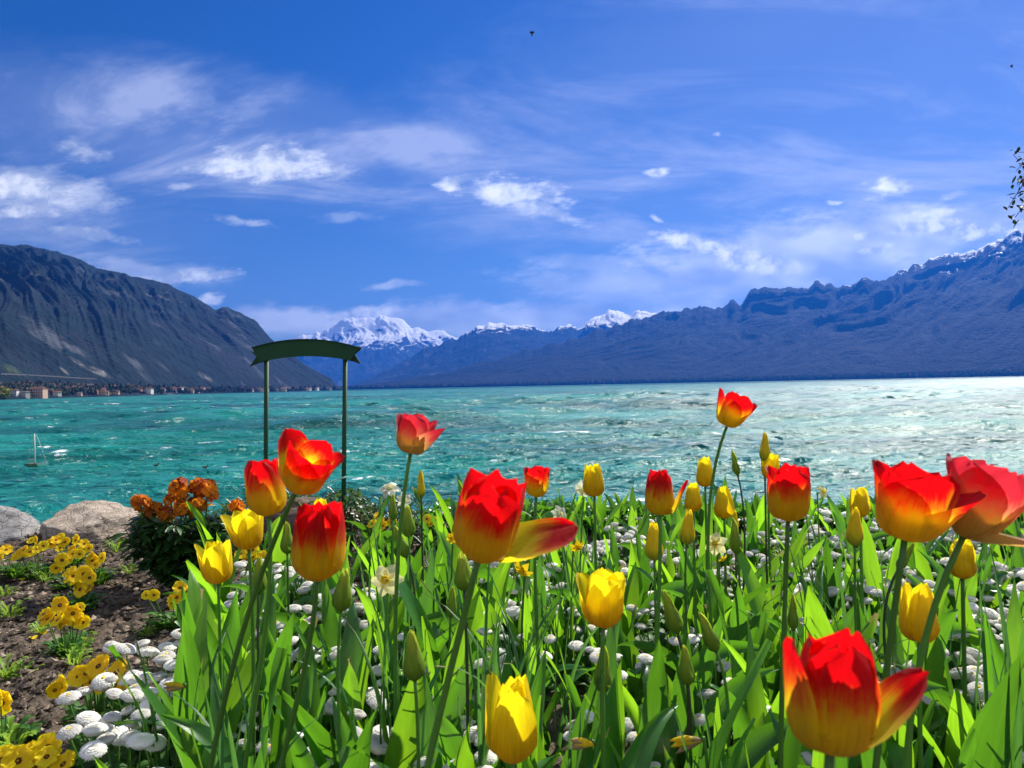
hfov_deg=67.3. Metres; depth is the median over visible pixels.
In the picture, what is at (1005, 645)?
daffodil plant
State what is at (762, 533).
daisy plant
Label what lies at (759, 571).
tulip
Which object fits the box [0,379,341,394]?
shore woods
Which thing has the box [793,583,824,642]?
daisy plant
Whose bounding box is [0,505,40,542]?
rock
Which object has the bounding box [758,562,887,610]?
tulip plant
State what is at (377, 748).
daisy plant
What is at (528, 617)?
tulip plant
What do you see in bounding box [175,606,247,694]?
tulip plant
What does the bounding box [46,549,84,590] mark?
pansy plant
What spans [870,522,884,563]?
daisy plant
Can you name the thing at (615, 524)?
daisy plant
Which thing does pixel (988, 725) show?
tulip plant
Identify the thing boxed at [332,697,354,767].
tulip plant
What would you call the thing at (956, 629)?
tulip plant
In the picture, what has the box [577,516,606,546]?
tulip plant
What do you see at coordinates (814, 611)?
tulip plant
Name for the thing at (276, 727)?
tulip plant
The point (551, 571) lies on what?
tulip plant
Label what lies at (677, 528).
tulip plant
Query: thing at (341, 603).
tulip
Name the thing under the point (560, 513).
daffodil
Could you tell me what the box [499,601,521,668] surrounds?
daisy plant
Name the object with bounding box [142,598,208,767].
tulip plant
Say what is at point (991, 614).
daisy plant
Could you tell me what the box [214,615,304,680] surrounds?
tulip plant
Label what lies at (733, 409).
tulip
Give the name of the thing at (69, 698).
daisy plant
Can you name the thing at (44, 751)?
pansy plant
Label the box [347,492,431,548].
shrub
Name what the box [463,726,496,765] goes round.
daisy plant
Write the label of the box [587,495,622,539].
tulip plant
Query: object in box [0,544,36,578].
pansy plant
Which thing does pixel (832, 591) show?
daisy plant
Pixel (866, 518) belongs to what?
daisy plant
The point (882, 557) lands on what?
daisy plant
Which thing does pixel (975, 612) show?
daisy plant
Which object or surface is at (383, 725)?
daffodil plant
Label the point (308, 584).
daisy plant
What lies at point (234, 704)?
tulip plant
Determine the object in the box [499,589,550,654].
daisy plant
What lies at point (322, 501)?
tulip
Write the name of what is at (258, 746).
daisy plant
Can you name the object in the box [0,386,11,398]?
tree
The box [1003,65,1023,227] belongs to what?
tree
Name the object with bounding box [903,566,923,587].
daisy plant
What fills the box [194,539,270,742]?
tulip
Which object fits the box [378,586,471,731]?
tulip
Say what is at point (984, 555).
tulip plant
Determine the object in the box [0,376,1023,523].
lake
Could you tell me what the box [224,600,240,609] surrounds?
daisy plant
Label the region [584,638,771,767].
tulip plant
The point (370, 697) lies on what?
daisy plant
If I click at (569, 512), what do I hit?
tulip plant
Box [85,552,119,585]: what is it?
pansy plant
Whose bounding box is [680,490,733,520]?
tulip plant
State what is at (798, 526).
daisy plant
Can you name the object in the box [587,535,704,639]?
tulip plant
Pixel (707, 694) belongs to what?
daisy plant
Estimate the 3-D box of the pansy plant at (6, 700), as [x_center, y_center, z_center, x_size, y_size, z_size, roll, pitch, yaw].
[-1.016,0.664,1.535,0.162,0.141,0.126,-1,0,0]
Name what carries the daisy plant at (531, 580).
on the ground
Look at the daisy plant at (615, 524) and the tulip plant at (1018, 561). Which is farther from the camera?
the daisy plant at (615, 524)
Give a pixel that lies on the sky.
(297, 168)
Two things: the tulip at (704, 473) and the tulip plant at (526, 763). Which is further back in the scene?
the tulip at (704, 473)
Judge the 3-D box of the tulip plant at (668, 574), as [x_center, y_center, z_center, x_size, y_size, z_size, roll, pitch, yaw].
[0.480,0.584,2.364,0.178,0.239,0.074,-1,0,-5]
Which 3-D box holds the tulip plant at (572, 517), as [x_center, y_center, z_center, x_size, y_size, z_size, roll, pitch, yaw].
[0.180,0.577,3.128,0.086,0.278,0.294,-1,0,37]
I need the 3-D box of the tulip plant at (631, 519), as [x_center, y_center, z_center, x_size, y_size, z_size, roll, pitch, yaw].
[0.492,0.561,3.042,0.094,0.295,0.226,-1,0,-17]
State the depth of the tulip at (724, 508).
1.79 m
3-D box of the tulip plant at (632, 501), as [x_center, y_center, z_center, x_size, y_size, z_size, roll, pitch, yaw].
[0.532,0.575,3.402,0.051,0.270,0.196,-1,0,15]
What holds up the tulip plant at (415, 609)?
on the ground
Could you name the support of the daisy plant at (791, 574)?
on the ground
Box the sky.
[0,0,1023,341]
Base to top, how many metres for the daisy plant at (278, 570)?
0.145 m
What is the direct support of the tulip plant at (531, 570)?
on the ground
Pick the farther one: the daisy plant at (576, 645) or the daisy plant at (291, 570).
the daisy plant at (291, 570)
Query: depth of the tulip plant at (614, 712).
1.19 m
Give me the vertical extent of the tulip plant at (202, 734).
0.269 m
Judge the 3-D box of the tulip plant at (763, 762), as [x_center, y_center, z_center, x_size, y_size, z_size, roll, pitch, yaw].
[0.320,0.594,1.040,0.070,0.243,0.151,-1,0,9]
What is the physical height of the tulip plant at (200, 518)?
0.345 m
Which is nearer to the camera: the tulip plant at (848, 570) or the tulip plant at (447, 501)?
the tulip plant at (848, 570)
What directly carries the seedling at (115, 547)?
on the ground
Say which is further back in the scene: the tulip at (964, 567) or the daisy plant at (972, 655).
the daisy plant at (972, 655)
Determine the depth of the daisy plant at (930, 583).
2.00 m
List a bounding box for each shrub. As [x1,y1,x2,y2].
[207,493,250,543]
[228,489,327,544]
[309,481,373,548]
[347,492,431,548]
[425,498,457,530]
[520,496,592,530]
[583,499,684,532]
[664,500,750,528]
[766,500,871,527]
[837,496,875,517]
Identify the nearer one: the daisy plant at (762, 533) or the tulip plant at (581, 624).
the tulip plant at (581, 624)
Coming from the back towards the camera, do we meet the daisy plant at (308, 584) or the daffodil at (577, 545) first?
the daisy plant at (308, 584)
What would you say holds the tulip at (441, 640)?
on the ground
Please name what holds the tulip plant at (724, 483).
on the ground
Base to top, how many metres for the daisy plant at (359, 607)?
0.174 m
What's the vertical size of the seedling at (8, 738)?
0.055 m
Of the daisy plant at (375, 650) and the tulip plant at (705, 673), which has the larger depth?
the daisy plant at (375, 650)
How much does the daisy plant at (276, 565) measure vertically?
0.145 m
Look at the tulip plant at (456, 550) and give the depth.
2.07 m
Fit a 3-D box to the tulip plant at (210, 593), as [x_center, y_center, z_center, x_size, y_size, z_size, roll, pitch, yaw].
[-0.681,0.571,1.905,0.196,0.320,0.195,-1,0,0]
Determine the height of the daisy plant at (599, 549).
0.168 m
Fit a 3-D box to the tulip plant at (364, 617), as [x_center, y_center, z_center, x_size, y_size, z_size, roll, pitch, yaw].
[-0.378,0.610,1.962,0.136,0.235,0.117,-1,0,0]
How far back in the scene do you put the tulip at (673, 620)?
1.09 m
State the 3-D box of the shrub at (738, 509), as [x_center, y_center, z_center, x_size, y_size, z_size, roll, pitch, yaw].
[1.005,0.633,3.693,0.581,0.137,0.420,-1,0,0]
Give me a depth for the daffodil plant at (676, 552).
2.61 m
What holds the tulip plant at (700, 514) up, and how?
on the ground
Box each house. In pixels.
[10,389,18,396]
[19,391,29,398]
[29,387,47,397]
[52,391,61,396]
[145,387,153,393]
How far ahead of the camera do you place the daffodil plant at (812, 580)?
1.92 m
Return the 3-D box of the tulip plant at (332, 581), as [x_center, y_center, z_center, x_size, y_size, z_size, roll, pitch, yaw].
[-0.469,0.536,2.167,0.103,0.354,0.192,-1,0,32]
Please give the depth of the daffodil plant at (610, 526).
2.79 m
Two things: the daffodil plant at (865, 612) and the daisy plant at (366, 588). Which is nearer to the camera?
the daffodil plant at (865, 612)
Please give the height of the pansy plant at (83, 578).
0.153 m
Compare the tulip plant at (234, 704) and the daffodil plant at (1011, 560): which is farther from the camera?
the daffodil plant at (1011, 560)
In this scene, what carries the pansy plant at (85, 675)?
on the ground
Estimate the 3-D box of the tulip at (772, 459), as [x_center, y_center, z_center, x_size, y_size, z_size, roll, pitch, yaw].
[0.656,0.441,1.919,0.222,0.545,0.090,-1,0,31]
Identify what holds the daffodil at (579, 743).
on the ground
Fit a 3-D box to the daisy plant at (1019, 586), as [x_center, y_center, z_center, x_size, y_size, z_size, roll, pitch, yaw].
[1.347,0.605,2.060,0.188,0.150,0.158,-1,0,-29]
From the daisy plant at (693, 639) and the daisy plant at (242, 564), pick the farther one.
the daisy plant at (242, 564)
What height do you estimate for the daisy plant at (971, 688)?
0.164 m
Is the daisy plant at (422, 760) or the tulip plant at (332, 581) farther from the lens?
the tulip plant at (332, 581)
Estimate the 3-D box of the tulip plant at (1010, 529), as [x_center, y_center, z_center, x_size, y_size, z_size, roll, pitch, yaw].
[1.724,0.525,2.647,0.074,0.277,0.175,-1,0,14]
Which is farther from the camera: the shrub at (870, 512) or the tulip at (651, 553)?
the shrub at (870, 512)
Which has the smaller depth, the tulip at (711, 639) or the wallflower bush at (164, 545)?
the tulip at (711, 639)
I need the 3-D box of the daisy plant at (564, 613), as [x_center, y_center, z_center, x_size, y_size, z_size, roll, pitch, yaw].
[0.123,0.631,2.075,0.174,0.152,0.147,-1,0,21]
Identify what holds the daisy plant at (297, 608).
on the ground
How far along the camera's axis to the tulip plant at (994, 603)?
2.10 m
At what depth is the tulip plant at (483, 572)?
2.06 m
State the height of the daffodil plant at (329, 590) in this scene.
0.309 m
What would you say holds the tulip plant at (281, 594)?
on the ground
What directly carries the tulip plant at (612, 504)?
on the ground
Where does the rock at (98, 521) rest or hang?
on the ground
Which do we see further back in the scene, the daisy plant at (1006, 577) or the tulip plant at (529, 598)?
the daisy plant at (1006, 577)
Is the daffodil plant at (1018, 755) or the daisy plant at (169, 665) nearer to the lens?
the daffodil plant at (1018, 755)
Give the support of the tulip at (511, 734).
on the ground
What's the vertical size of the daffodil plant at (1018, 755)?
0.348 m
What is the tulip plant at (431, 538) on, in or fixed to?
on the ground
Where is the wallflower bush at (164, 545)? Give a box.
[108,477,267,588]
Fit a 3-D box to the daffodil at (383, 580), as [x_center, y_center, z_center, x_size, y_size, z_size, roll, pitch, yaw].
[-0.255,0.504,1.282,0.281,0.416,0.055,-1,0,26]
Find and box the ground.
[0,517,1023,767]
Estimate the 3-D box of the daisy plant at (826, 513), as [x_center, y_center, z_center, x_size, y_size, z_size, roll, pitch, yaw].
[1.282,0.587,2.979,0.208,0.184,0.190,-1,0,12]
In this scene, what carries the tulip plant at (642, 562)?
on the ground
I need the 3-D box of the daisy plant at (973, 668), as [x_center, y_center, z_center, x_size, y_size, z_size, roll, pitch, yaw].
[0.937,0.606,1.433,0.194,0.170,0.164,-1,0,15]
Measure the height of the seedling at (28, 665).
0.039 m
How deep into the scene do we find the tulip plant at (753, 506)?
3.31 m
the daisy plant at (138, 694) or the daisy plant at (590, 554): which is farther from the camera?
the daisy plant at (590, 554)
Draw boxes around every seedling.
[0,585,18,596]
[0,597,30,617]
[0,653,28,680]
[0,715,41,745]
[8,660,44,675]
[28,621,49,633]
[31,568,55,581]
[49,592,73,600]
[61,643,92,665]
[79,630,96,643]
[103,537,126,552]
[119,563,137,573]
[134,625,159,637]
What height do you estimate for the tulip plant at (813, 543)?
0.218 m
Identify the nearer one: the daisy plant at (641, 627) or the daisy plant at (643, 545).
the daisy plant at (641, 627)
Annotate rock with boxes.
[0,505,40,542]
[39,500,138,542]
[263,496,352,542]
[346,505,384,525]
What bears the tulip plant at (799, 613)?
on the ground
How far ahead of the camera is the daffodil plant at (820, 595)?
1.60 m
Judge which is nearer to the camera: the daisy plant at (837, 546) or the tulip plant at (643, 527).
the daisy plant at (837, 546)
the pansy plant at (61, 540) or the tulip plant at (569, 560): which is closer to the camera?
the tulip plant at (569, 560)
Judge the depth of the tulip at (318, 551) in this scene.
0.83 m
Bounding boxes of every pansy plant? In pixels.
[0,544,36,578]
[0,689,46,745]
[0,732,76,767]
[18,535,54,579]
[36,596,93,657]
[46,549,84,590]
[46,654,129,726]
[47,533,93,565]
[62,565,106,611]
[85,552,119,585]
[141,580,187,629]
[231,546,266,599]
[366,512,396,557]
[414,514,437,550]
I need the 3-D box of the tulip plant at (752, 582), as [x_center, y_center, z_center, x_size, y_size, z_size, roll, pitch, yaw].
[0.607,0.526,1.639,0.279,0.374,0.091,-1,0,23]
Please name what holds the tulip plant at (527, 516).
on the ground
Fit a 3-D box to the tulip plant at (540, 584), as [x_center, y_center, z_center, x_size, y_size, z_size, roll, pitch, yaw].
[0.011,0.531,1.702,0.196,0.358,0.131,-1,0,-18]
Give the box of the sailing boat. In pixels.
[24,434,47,467]
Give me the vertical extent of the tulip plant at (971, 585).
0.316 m
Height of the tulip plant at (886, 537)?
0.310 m
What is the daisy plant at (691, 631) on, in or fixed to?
on the ground
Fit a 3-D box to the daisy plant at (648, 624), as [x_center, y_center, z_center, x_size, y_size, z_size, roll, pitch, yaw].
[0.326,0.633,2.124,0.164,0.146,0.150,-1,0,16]
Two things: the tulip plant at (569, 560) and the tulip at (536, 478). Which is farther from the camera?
the tulip plant at (569, 560)
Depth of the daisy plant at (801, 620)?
1.85 m
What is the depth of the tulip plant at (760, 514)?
2.86 m
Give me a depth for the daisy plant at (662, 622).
2.20 m
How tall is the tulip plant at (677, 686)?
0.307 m
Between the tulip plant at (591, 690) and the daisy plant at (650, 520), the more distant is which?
the daisy plant at (650, 520)
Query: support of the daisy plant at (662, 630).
on the ground
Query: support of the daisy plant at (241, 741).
on the ground
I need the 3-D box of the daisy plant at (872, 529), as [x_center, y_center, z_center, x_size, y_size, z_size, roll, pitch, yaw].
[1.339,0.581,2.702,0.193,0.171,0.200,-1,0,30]
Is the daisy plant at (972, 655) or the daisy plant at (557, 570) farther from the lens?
the daisy plant at (557, 570)
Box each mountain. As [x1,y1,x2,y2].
[0,244,341,399]
[295,315,457,385]
[348,309,657,385]
[355,229,1023,389]
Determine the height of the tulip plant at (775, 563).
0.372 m
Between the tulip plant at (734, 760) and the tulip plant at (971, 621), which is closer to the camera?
the tulip plant at (734, 760)
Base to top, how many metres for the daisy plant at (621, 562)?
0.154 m
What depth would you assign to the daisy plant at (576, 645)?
1.72 m
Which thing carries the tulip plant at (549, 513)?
on the ground
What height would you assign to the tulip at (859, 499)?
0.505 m
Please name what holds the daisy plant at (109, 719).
on the ground
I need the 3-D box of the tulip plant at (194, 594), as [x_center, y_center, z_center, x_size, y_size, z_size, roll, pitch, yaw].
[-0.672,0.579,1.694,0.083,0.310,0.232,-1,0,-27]
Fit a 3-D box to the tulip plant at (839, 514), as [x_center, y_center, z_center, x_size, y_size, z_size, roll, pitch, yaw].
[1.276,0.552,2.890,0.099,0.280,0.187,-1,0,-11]
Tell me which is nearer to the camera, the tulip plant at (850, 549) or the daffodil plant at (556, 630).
the daffodil plant at (556, 630)
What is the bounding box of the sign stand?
[249,339,362,548]
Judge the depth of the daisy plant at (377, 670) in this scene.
1.54 m
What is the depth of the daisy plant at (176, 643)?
1.72 m
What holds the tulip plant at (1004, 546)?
on the ground
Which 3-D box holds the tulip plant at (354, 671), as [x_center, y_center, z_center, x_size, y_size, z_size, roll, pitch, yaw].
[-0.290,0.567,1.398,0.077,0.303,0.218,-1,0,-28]
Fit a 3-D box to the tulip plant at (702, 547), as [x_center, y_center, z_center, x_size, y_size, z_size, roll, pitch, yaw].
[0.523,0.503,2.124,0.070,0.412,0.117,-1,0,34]
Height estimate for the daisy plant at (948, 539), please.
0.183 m
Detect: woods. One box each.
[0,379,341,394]
[341,368,1023,389]
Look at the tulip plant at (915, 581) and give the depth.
1.85 m
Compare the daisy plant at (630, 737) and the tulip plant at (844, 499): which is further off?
the tulip plant at (844, 499)
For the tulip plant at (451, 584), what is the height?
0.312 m
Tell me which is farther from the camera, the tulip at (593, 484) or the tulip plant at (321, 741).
the tulip at (593, 484)
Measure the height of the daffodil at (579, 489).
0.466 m
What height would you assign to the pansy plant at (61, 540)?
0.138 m
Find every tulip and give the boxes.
[92,428,343,767]
[190,458,286,767]
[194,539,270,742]
[207,509,270,767]
[248,501,345,767]
[253,556,335,738]
[268,521,317,696]
[277,497,338,648]
[277,568,378,767]
[351,494,443,621]
[373,525,455,692]
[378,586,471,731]
[383,413,451,767]
[402,505,462,632]
[403,629,424,767]
[405,470,424,601]
[424,468,577,767]
[438,551,488,767]
[485,672,537,767]
[524,465,595,755]
[559,567,679,767]
[569,463,604,679]
[594,646,672,767]
[617,387,756,690]
[622,469,688,767]
[642,522,775,695]
[652,482,782,653]
[661,486,751,622]
[663,590,703,767]
[663,645,787,767]
[676,456,732,634]
[679,509,732,676]
[698,612,813,767]
[720,510,765,603]
[722,593,798,705]
[726,518,766,677]
[731,450,750,612]
[741,453,824,616]
[743,463,810,767]
[759,432,772,602]
[783,627,928,767]
[809,507,877,644]
[849,487,886,674]
[872,459,985,767]
[882,542,945,748]
[898,581,977,767]
[903,453,1023,767]
[940,539,976,767]
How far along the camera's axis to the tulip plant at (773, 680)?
1.48 m
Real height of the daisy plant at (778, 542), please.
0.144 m
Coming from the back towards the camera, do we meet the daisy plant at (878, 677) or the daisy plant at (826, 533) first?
the daisy plant at (826, 533)
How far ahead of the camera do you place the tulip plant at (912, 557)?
2.33 m
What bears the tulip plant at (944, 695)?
on the ground
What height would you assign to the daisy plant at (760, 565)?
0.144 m
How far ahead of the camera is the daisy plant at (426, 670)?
1.51 m
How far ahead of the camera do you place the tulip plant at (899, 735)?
1.19 m
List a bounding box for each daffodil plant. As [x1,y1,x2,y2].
[164,624,258,758]
[202,651,317,767]
[285,558,312,610]
[309,531,399,686]
[313,558,361,617]
[315,622,500,762]
[367,529,409,726]
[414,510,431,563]
[421,563,520,723]
[424,593,546,767]
[457,599,504,766]
[486,566,545,675]
[491,590,574,767]
[506,535,631,752]
[531,574,581,682]
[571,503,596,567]
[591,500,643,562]
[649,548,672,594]
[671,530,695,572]
[730,550,796,586]
[734,549,823,646]
[779,555,907,661]
[791,515,859,618]
[864,547,906,661]
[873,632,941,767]
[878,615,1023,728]
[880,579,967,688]
[940,546,1010,705]
[949,655,1021,767]
[988,545,1014,584]
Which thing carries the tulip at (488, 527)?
on the ground
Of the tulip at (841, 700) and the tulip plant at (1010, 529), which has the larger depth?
the tulip plant at (1010, 529)
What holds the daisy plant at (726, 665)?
on the ground
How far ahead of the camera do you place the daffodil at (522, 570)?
1.46 m
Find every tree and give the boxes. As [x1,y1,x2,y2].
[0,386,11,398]
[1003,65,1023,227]
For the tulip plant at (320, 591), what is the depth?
2.32 m
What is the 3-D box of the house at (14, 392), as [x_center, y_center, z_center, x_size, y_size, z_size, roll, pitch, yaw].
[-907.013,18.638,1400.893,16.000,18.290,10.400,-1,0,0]
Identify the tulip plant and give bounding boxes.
[107,645,260,767]
[114,624,270,756]
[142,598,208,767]
[160,714,337,767]
[163,575,216,595]
[172,589,250,706]
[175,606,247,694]
[181,586,208,667]
[186,501,234,559]
[186,560,281,622]
[187,568,223,638]
[195,520,240,603]
[197,531,230,599]
[207,568,276,729]
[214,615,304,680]
[219,610,323,755]
[221,573,298,641]
[222,563,320,637]
[239,588,256,652]
[240,556,297,604]
[250,580,402,669]
[252,517,278,571]
[253,645,326,746]
[259,515,290,577]
[264,645,314,767]
[272,593,389,732]
[277,687,356,767]
[298,502,357,536]
[312,576,331,611]
[326,528,380,617]
[332,597,373,739]
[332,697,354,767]
[339,536,352,570]
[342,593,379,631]
[345,497,389,539]
[347,673,474,767]
[348,495,397,586]
[354,546,425,683]
[357,534,391,596]
[367,543,382,604]
[378,549,505,689]
[385,499,416,561]
[385,616,480,729]
[385,649,551,719]
[392,534,427,605]
[403,547,443,680]
[409,562,511,690]
[411,555,443,612]
[412,487,437,524]
[417,515,436,551]
[424,523,445,604]
[430,485,455,533]
[430,513,468,603]
[432,527,485,585]
[435,500,453,543]
[436,561,487,589]
[436,744,562,767]
[438,473,462,507]
[447,555,479,617]
[473,632,567,767]
[476,562,504,610]
[477,555,565,676]
[478,559,530,627]
[512,558,537,585]
[519,561,555,634]
[520,692,586,767]
[523,587,587,696]
[524,497,534,521]
[528,584,592,682]
[537,510,552,518]
[537,513,562,563]
[538,551,621,644]
[543,542,592,605]
[544,516,572,602]
[546,621,619,767]
[548,489,582,521]
[560,514,625,637]
[561,479,581,519]
[565,626,624,767]
[571,479,592,525]
[571,494,606,540]
[574,518,589,567]
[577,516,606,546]
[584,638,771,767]
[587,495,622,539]
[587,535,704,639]
[599,524,626,577]
[603,489,630,531]
[607,605,643,704]
[613,508,649,549]
[617,515,683,580]
[622,507,642,539]
[624,481,637,522]
[627,501,645,529]
[628,534,649,634]
[630,540,728,613]
[642,539,698,585]
[662,510,676,567]
[665,508,685,546]
[665,563,701,681]
[666,520,722,569]
[666,634,779,767]
[668,490,736,570]
[673,599,725,713]
[676,492,708,548]
[678,502,695,517]
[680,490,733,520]
[688,490,714,622]
[693,570,768,701]
[695,491,704,543]
[703,569,779,640]
[713,474,731,518]
[714,515,783,579]
[720,530,751,599]
[724,712,768,767]
[727,718,754,767]
[728,612,786,764]
[729,528,808,667]
[738,550,850,665]
[741,514,765,566]
[743,490,756,515]
[746,493,776,561]
[746,557,804,637]
[756,493,775,551]
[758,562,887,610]
[761,538,812,586]
[766,629,796,702]
[766,704,847,767]
[767,618,869,652]
[768,751,841,767]
[772,508,815,582]
[773,525,833,555]
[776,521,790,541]
[781,575,864,644]
[790,500,821,540]
[798,640,944,767]
[806,581,878,657]
[807,488,826,540]
[810,496,821,524]
[811,507,845,536]
[814,536,842,619]
[822,501,889,568]
[827,494,873,548]
[831,600,859,624]
[832,511,875,561]
[840,484,869,508]
[840,542,892,612]
[840,566,894,635]
[843,517,900,615]
[845,529,875,591]
[860,735,910,767]
[860,747,958,767]
[865,567,979,647]
[867,514,896,565]
[869,583,957,730]
[870,501,874,516]
[872,500,887,549]
[875,578,915,665]
[880,529,949,588]
[893,693,968,767]
[903,555,993,622]
[907,538,936,565]
[908,542,997,588]
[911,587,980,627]
[914,637,953,766]
[914,649,1023,767]
[918,534,977,613]
[924,625,1023,766]
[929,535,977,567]
[935,540,983,560]
[947,576,982,683]
[948,591,1023,652]
[974,543,989,603]
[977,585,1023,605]
[978,544,1010,612]
[980,574,1022,693]
[988,535,1011,584]
[999,518,1023,557]
[1000,513,1023,567]
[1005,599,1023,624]
[1011,519,1023,584]
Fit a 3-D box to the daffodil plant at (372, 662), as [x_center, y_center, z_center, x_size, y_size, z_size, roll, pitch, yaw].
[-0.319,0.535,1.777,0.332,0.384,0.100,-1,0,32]
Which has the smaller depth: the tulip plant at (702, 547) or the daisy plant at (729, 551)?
the tulip plant at (702, 547)
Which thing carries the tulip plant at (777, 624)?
on the ground
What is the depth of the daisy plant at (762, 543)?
2.85 m
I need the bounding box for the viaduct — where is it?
[0,373,96,378]
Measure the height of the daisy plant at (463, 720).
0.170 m
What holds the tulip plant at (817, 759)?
on the ground
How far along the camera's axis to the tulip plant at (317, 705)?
1.33 m
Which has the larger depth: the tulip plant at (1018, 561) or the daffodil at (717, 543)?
the tulip plant at (1018, 561)
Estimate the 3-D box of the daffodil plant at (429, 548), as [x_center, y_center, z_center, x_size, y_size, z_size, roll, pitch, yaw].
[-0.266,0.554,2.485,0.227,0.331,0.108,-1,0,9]
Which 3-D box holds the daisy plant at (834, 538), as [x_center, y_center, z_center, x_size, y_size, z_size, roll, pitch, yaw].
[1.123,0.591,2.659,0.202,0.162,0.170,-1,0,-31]
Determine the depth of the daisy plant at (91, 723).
1.26 m
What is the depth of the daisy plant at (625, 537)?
2.72 m
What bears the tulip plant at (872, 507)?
on the ground
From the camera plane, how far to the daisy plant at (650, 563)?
2.47 m
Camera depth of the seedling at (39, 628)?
2.21 m
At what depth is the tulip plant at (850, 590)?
1.95 m
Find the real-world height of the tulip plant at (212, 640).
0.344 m
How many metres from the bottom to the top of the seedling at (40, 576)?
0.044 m
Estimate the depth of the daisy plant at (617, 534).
2.81 m
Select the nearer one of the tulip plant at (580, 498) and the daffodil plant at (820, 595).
the daffodil plant at (820, 595)
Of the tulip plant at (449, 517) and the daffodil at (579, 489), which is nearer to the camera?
the daffodil at (579, 489)
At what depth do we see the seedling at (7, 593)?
2.71 m
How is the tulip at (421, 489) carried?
on the ground
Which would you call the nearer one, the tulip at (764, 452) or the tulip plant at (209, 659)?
the tulip plant at (209, 659)
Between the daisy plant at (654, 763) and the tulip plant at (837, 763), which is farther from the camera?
the daisy plant at (654, 763)
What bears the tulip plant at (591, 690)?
on the ground
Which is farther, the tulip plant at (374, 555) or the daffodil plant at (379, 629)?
the tulip plant at (374, 555)
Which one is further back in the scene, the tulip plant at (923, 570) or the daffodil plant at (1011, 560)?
the daffodil plant at (1011, 560)
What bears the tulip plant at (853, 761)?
on the ground
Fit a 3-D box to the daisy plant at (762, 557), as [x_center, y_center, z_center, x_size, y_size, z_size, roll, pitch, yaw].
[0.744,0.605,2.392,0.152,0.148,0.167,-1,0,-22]
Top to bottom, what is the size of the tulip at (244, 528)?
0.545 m
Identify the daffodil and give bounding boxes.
[116,622,229,767]
[292,564,430,762]
[362,482,400,564]
[375,492,435,574]
[423,532,473,649]
[488,560,551,693]
[531,539,603,693]
[543,505,600,631]
[556,480,599,664]
[561,670,623,767]
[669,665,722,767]
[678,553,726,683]
[700,532,793,689]
[775,485,844,570]
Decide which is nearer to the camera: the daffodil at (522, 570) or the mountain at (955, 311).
the daffodil at (522, 570)
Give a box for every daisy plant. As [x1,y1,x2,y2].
[55,672,158,767]
[55,711,169,767]
[74,696,173,767]
[78,720,166,767]
[90,654,173,739]
[102,629,180,708]
[108,677,175,767]
[137,659,175,763]
[171,639,179,698]
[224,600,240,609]
[226,591,263,628]
[228,563,281,600]
[228,720,268,758]
[233,559,280,608]
[235,697,261,748]
[240,583,289,623]
[248,623,321,670]
[255,621,307,664]
[256,742,311,755]
[267,566,312,597]
[278,604,321,665]
[289,567,313,615]
[289,572,324,629]
[291,646,340,675]
[294,586,344,638]
[295,576,312,601]
[297,702,392,767]
[303,603,375,678]
[323,688,333,734]
[328,664,393,725]
[328,687,386,761]
[341,584,375,640]
[343,592,401,665]
[360,629,402,681]
[363,624,403,696]
[392,651,428,720]
[413,736,492,767]
[431,695,502,767]
[445,562,498,599]
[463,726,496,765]
[470,688,480,745]
[472,650,505,725]
[476,623,558,701]
[487,634,515,677]
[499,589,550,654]
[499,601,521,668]
[502,575,548,631]
[509,568,513,577]
[513,554,549,581]
[525,560,565,603]
[545,581,569,623]
[547,588,569,634]
[554,605,599,667]
[558,625,622,691]
[561,719,636,763]
[563,709,633,745]
[566,539,609,565]
[566,545,609,568]
[580,646,652,717]
[588,540,609,568]
[590,526,634,566]
[605,560,653,607]
[609,522,637,562]
[617,534,643,577]
[620,568,627,575]
[623,560,653,590]
[625,584,660,637]
[626,540,674,586]
[626,600,669,655]
[635,517,665,525]
[648,591,693,629]
[650,761,660,767]
[653,592,705,643]
[662,553,689,579]
[668,634,725,689]
[669,626,722,679]
[676,689,723,767]
[695,549,733,585]
[710,566,742,598]
[710,661,738,741]
[727,582,742,597]
[729,531,775,575]
[730,551,773,591]
[732,733,812,766]
[741,531,783,559]
[758,563,807,592]
[771,519,798,558]
[774,515,813,548]
[774,535,814,570]
[774,570,809,591]
[780,523,821,556]
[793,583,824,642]
[798,617,832,643]
[804,573,848,609]
[807,540,845,579]
[808,563,844,578]
[809,524,835,547]
[810,530,844,570]
[816,507,841,540]
[820,510,845,550]
[828,581,893,619]
[831,549,866,593]
[844,589,891,616]
[846,550,888,605]
[863,516,884,543]
[863,570,923,587]
[869,527,894,564]
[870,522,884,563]
[870,621,880,675]
[876,662,883,681]
[877,548,892,562]
[881,579,934,599]
[881,649,982,733]
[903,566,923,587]
[913,695,942,767]
[923,534,958,570]
[928,528,954,572]
[928,557,948,581]
[944,537,989,550]
[945,681,991,712]
[946,589,1007,649]
[946,647,981,708]
[948,628,981,688]
[953,644,1003,687]
[967,664,983,706]
[973,609,999,633]
[977,561,1023,613]
[980,578,1023,632]
[982,560,1017,603]
[990,592,1023,626]
[991,570,1010,597]
[992,624,1002,643]
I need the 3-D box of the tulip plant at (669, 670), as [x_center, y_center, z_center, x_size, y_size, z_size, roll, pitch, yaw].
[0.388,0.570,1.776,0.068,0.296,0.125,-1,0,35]
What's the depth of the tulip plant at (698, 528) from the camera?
2.77 m

